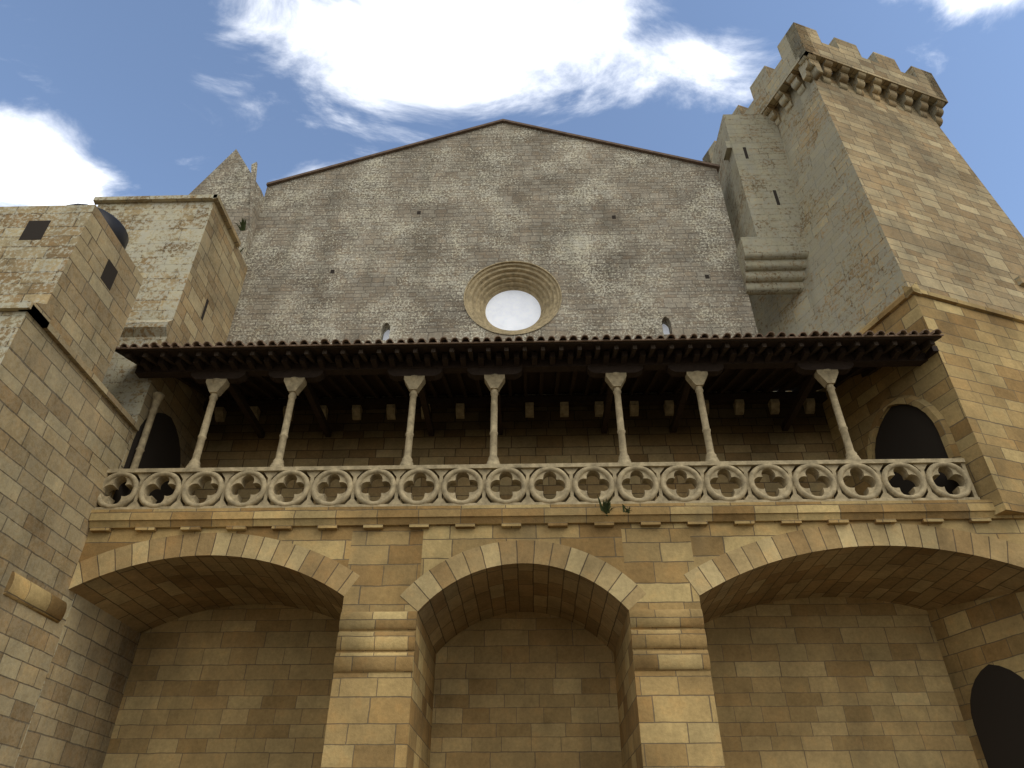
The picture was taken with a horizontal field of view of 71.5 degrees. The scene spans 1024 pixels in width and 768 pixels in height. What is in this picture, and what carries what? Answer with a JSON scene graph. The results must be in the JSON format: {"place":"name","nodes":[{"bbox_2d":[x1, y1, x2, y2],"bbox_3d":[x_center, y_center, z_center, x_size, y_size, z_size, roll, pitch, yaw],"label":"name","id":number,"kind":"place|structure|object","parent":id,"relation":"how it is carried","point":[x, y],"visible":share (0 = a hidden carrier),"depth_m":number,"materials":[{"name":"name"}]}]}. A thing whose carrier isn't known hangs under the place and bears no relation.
{"place":"outdoors","nodes":[
{"label":"outdoors","id":0,"kind":"place"},
{"bbox_2d":[0,205,143,767],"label":"tower","id":1,"kind":"structure","parent":0,"point":[68,424],"depth_m":13.28,"materials":[{"name":"stone"}]},
{"bbox_2d":[3,571,66,622],"bbox_3d":[-8.352,3.770,12.521,0.110,0.400,1.620,-1,-35,1],"label":"spout","id":2,"kind":"object","parent":1,"relation":"attached to","point":[20,589],"visible":1,"depth_m":12.41,"materials":[{"name":"beige stone"}]},
{"bbox_2d":[19,220,117,289],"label":"windows","id":3,"kind":"structure","parent":1,"relation":"attached to","point":[34,230],"depth_m":14.37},
{"bbox_2d":[70,203,128,248],"bbox_3d":[-9.557,-3.259,16.031,1.500,0.850,1.500,-1,-35,1],"label":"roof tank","id":4,"kind":"object","parent":1,"relation":"on","point":[117,227],"visible":0.17,"depth_m":15.93,"materials":[{"name":"grey metal"}]},
{"bbox_2d":[220,123,772,399],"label":"gable wall","id":5,"kind":"structure","parent":0,"point":[652,254],"depth_m":22.63,"materials":[{"name":"grey stone"}]},
{"bbox_2d":[266,119,719,186],"bbox_3d":[-0.539,-5.762,28.935,15.550,3.410,9.100,-1,-35,1],"label":"roof coping","id":6,"kind":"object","parent":5,"relation":"on","point":[525,125],"visible":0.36,"depth_m":25.21,"materials":[{"name":"stone"}]},
{"bbox_2d":[464,261,561,334],"bbox_3d":[0.027,-2.434,21.554,2.940,2.940,0.670,-1,-35,1],"label":"round window surround","id":7,"kind":"object","parent":5,"relation":"attached to","point":[485,286],"visible":1,"depth_m":21.88,"materials":[{"name":"stone"}]},
{"bbox_2d":[330,211,709,278],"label":"putlog holes","id":8,"kind":"object","parent":5,"relation":"attached to","point":[613,217],"visible":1,"depth_m":23.12,"materials":[{"name":"black"}]},
{"bbox_2d":[383,290,669,339],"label":"window panes","id":9,"kind":"object","parent":5,"relation":"attached to","point":[513,310],"visible":0.81,"depth_m":21.81,"materials":[{"name":"white glass"}]},
{"bbox_2d":[0,0,1023,236],"label":"sky","id":10,"kind":"structure","parent":0,"point":[99,98],"materials":[{"name":"blue"}]},
{"bbox_2d":[185,391,845,505],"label":"gallery wall","id":11,"kind":"structure","parent":0,"point":[754,432],"depth_m":18.43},
{"bbox_2d":[214,398,814,421],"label":"corbels","id":12,"kind":"object","parent":11,"relation":"attached to","point":[738,406],"visible":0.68,"depth_m":18.77,"materials":[{"name":"stone"}]},
{"bbox_2d":[702,22,1023,391],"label":"tower","id":13,"kind":"structure","parent":0,"point":[893,195],"depth_m":21.00,"materials":[{"name":"stone"}]},
{"bbox_2d":[712,114,808,294],"bbox_3d":[8.099,-5.766,23.594,2.250,7.900,1.820,-1,-35,1],"label":"turret","id":14,"kind":"object","parent":13,"relation":"attached to","point":[772,251],"visible":0.76,"depth_m":22.68,"materials":[{"name":"stone"}]},
{"bbox_2d":[743,147,779,204],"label":"arrow slits","id":15,"kind":"object","parent":14,"relation":"in","point":[774,191],"visible":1,"depth_m":22.74,"materials":[{"name":"black"}]},
{"label":"ground","id":16,"kind":"structure","parent":0,"visible":0},
{"bbox_2d":[14,194,247,767],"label":"corner buttress","id":17,"kind":"structure","parent":16,"relation":"on","point":[184,254],"depth_m":17.48,"materials":[{"name":"stone"}]},
{"bbox_2d":[113,413,180,506],"bbox_3d":[-8.313,2.137,16.444,0.001,3.200,2.300,-1,-35,1],"label":"arched doorway","id":18,"kind":"structure","parent":17,"relation":"in","point":[162,448],"depth_m":16.75,"materials":[{"name":"black"}]},
{"bbox_2d":[201,299,208,320],"bbox_3d":[-8.327,-2.019,19.260,0.024,0.700,0.120,-1,-35,1],"label":"arrow slit","id":19,"kind":"object","parent":17,"relation":"attached to","point":[205,308],"visible":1,"depth_m":19.27,"materials":[{"name":"black"}]},
{"bbox_2d":[189,149,264,262],"bbox_3d":[-9.626,-2.817,21.836,2.500,12.750,1.070,-1,-35,1],"label":"pinnacle","id":20,"kind":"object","parent":17,"relation":"on","point":[230,179],"depth_m":23.80,"materials":[{"name":"grey stone"}]},
{"bbox_2d":[321,523,724,767],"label":"piers","id":21,"kind":"structure","parent":16,"relation":"on","point":[668,719],"depth_m":12.40,"materials":[{"name":"beige stone"}]},
{"bbox_2d":[333,609,710,672],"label":"impost mouldings","id":22,"kind":"object","parent":21,"relation":"attached to","point":[643,660],"visible":1,"depth_m":12.61,"materials":[{"name":"beige stone"}]},
{"bbox_2d":[69,523,1023,611],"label":"arch voussoirs","id":23,"kind":"object","parent":21,"relation":"on","point":[628,593],"visible":0.97,"depth_m":13.53,"materials":[{"name":"beige stone"}]},
{"bbox_2d":[69,546,1023,653],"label":"arch soffits","id":24,"kind":"object","parent":21,"relation":"attached to","point":[141,598],"visible":0.88,"depth_m":14.47,"materials":[{"name":"beige stone"}]},
{"bbox_2d":[74,519,1023,609],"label":"bay walls","id":25,"kind":"structure","parent":24,"relation":"attached to","point":[709,541],"depth_m":13.75,"materials":[{"name":"beige stone"}]},
{"bbox_2d":[88,499,1023,532],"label":"cornice","id":26,"kind":"structure","parent":24,"relation":"on","point":[565,515],"depth_m":13.88,"materials":[{"name":"beige stone"}]},
{"bbox_2d":[235,218,630,515],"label":"weeds","id":27,"kind":"object","parent":26,"relation":"on","point":[606,507],"visible":0.27,"depth_m":13.86,"materials":[{"name":"green plant"}]},
{"bbox_2d":[115,336,941,437],"bbox_3d":[0.375,-0.179,17.332,18.190,1.556,3.830,-1,-35,1],"label":"gallery timber","id":28,"kind":"object","parent":26,"relation":"on","point":[676,365],"visible":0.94,"depth_m":16.11,"materials":[{"name":"brown wood"}]},
{"bbox_2d":[206,369,838,396],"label":"column capitals","id":29,"kind":"object","parent":28,"relation":"attached to","point":[298,386],"visible":0.94,"depth_m":15.84,"materials":[{"name":"stone"}]},
{"bbox_2d":[124,339,934,400],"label":"rafters","id":30,"kind":"object","parent":28,"relation":"on","point":[704,351],"visible":0.57,"depth_m":17.23,"materials":[{"name":"brown wood"}]},
{"bbox_2d":[115,329,943,349],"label":"roof tiles","id":31,"kind":"object","parent":30,"relation":"on","point":[551,339],"visible":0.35,"depth_m":15.46,"materials":[{"name":"brown tile"}]},
{"bbox_2d":[94,458,979,509],"bbox_3d":[0.322,2.111,14.427,17.640,0.940,0.330,-1,-35,1],"label":"balustrade","id":32,"kind":"object","parent":26,"relation":"on","point":[527,471],"visible":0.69,"depth_m":14.42,"materials":[{"name":"stone"}]},
{"bbox_2d":[130,369,860,468],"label":"columns","id":33,"kind":"structure","parent":32,"relation":"on","point":[278,461],"depth_m":15.27,"materials":[{"name":"beige stone"}]},
{"bbox_2d":[97,462,971,507],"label":"parapet rings","id":34,"kind":"object","parent":32,"relation":"on","point":[966,492],"visible":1,"depth_m":14.29,"materials":[{"name":"stone"}]},
{"bbox_2d":[102,597,978,767],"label":"recess back walls","id":35,"kind":"structure","parent":16,"relation":"on","point":[828,682],"depth_m":14.96,"materials":[{"name":"beige stone"}]},
{"bbox_2d":[817,282,1023,767],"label":"tower","id":36,"kind":"structure","parent":16,"relation":"on","point":[967,380],"depth_m":15.37,"materials":[{"name":"stone"}]},
{"bbox_2d":[867,395,961,497],"bbox_3d":[8.798,1.644,15.778,0.104,3.250,2.300,11,-36,-15],"label":"door arch surround","id":37,"kind":"object","parent":36,"relation":"attached to","point":[933,413],"visible":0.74,"depth_m":15.72,"materials":[{"name":"beige stone"}]},
{"bbox_2d":[875,404,1023,767],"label":"arched doorways","id":38,"kind":"object","parent":36,"relation":"attached to","point":[997,691],"visible":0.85,"depth_m":14.15,"materials":[{"name":"black"}]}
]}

